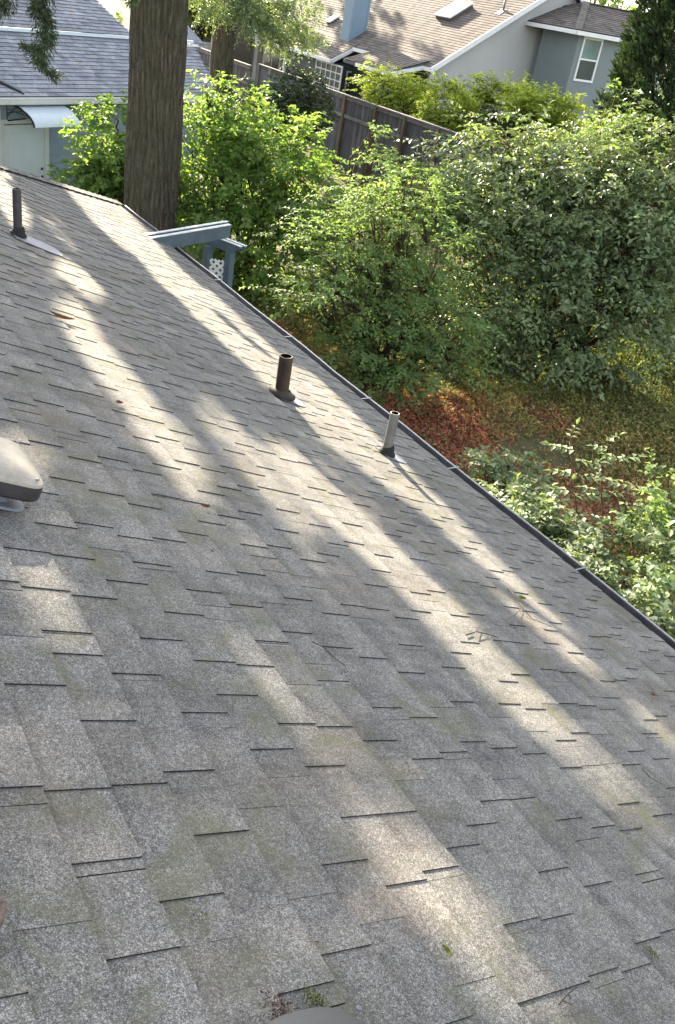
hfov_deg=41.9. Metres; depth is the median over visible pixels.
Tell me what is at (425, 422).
sorrel weeds
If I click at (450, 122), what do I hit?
clipped shrub
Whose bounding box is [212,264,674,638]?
meadow grass
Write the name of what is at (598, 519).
sapling
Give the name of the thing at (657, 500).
leafy plant
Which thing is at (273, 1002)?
leaf litter
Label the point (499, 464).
leafy plant
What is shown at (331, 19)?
roof vent
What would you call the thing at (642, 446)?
ochre weeds
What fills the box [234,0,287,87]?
house
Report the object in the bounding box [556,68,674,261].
leafy shrub
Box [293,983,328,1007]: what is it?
moss tuft
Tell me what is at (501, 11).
vent pipe
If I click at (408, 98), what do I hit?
layered shrub
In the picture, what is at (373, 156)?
leafy shrub
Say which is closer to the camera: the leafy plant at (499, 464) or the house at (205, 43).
the leafy plant at (499, 464)
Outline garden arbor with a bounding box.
[144,220,246,288]
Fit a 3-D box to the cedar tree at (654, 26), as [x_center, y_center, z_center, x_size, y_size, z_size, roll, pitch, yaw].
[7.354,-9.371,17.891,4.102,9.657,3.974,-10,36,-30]
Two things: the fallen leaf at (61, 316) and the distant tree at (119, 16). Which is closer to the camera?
the fallen leaf at (61, 316)
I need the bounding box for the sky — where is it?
[589,0,649,11]
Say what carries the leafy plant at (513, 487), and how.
on the ground at (112, 8)
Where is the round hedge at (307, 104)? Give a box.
[236,60,341,191]
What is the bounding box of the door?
[4,124,44,177]
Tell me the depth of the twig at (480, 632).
3.78 m
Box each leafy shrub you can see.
[43,91,177,227]
[119,69,351,311]
[276,120,488,324]
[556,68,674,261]
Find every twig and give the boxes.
[312,641,344,665]
[466,626,498,637]
[507,588,551,626]
[558,987,576,1004]
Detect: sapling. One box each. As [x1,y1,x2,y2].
[514,473,576,514]
[534,417,609,538]
[575,458,629,546]
[586,432,666,585]
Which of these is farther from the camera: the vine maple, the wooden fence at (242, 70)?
the wooden fence at (242, 70)
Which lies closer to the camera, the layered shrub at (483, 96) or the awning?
the awning
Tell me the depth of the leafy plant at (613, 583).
9.25 m
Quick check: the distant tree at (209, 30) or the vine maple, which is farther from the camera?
the distant tree at (209, 30)
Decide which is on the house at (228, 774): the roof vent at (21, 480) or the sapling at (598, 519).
the roof vent at (21, 480)
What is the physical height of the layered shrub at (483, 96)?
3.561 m
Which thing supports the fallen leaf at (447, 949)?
on the house at (228, 774)
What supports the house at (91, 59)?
on the ground at (112, 8)
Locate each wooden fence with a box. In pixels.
[187,43,251,110]
[253,64,302,138]
[309,85,664,287]
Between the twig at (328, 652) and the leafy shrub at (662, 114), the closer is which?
the twig at (328, 652)
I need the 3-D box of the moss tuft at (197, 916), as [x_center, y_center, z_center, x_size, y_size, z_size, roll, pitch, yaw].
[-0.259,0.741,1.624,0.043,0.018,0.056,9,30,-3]
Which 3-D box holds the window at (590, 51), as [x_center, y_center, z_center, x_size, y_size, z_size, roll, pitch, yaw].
[9.027,-16.265,31.769,0.961,1.423,0.050,-10,36,-30]
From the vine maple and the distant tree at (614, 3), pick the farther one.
the distant tree at (614, 3)
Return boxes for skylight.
[434,0,472,21]
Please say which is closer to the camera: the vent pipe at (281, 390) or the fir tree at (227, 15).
the vent pipe at (281, 390)
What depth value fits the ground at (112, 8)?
15.36 m
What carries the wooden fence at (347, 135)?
on the ground at (112, 8)
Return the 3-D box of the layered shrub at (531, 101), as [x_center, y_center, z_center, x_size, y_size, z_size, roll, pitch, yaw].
[5.336,-9.812,24.030,2.900,3.760,2.082,11,30,1]
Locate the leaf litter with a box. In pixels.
[259,983,299,1019]
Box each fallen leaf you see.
[50,310,73,319]
[442,944,451,955]
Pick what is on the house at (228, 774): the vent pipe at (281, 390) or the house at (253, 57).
the vent pipe at (281, 390)
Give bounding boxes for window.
[262,38,281,69]
[313,59,342,91]
[343,71,351,93]
[573,36,603,82]
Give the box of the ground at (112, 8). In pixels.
[98,0,674,635]
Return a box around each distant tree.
[115,0,127,23]
[188,0,212,40]
[586,0,640,9]
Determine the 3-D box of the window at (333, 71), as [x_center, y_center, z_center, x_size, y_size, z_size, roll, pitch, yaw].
[-0.422,-17.295,35.451,0.050,1.381,2.097,-10,36,-30]
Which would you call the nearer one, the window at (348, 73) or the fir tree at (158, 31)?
the fir tree at (158, 31)
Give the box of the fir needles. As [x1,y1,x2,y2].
[2,240,670,1018]
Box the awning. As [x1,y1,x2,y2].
[6,105,81,127]
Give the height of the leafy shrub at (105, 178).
3.464 m
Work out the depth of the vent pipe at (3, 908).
1.32 m
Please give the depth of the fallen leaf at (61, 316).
5.03 m
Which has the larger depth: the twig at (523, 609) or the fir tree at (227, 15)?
the fir tree at (227, 15)
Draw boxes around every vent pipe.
[0,896,6,927]
[8,188,62,255]
[269,353,305,406]
[375,411,406,463]
[494,0,507,14]
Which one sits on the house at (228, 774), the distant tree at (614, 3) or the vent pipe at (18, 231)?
the vent pipe at (18, 231)
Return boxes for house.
[0,0,220,199]
[0,164,674,1023]
[187,0,213,50]
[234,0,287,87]
[262,0,586,147]
[518,1,670,171]
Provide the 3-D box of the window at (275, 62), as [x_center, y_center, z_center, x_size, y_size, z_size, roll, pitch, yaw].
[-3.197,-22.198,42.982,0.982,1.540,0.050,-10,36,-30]
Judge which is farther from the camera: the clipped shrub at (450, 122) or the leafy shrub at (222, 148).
the clipped shrub at (450, 122)
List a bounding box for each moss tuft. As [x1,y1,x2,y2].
[186,901,205,930]
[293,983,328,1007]
[640,941,662,963]
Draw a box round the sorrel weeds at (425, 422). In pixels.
[267,298,674,577]
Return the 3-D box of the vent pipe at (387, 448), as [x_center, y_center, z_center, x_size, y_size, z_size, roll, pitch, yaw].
[0.397,-0.496,6.169,0.223,0.441,0.180,-10,36,-30]
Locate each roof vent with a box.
[0,437,43,511]
[268,1005,364,1023]
[325,14,339,23]
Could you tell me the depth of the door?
19.68 m
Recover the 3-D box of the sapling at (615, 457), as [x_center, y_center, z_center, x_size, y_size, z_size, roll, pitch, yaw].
[3.110,0.153,10.101,1.053,2.141,0.510,30,36,30]
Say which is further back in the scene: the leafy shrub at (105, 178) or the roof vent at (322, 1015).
the leafy shrub at (105, 178)
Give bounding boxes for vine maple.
[239,144,524,416]
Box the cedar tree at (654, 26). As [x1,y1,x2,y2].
[574,0,674,274]
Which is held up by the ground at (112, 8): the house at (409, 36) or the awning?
the house at (409, 36)
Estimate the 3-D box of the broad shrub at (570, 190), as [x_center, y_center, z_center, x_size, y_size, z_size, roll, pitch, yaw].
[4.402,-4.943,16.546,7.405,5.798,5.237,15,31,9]
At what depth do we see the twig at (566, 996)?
1.92 m
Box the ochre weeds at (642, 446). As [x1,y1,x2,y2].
[279,313,674,552]
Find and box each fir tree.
[0,0,188,230]
[188,0,334,139]
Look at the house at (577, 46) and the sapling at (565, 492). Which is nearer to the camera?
the sapling at (565, 492)
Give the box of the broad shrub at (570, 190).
[393,85,674,400]
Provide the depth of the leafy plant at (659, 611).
8.63 m
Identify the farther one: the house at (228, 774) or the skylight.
the skylight
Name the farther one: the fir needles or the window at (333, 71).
the window at (333, 71)
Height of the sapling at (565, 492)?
2.039 m
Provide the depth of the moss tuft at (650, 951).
2.25 m
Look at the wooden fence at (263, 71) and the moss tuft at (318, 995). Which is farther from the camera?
the wooden fence at (263, 71)
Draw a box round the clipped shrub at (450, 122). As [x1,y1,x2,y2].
[409,69,487,151]
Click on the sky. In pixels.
(629, 2)
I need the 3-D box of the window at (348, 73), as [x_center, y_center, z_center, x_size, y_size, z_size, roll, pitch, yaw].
[0.459,-16.935,35.951,0.527,1.834,0.050,-10,36,-30]
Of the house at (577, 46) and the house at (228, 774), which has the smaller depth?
the house at (228, 774)
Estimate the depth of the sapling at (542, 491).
10.51 m
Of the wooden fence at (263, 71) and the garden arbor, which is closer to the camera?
the garden arbor
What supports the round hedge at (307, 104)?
on the ground at (112, 8)
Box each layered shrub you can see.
[342,55,445,122]
[448,70,527,134]
[459,103,578,146]
[491,70,596,151]
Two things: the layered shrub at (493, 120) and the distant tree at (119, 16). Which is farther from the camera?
the distant tree at (119, 16)
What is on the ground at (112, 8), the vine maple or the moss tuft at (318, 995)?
the vine maple
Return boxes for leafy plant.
[455,445,567,511]
[472,470,617,560]
[531,505,674,606]
[573,501,674,639]
[620,447,674,582]

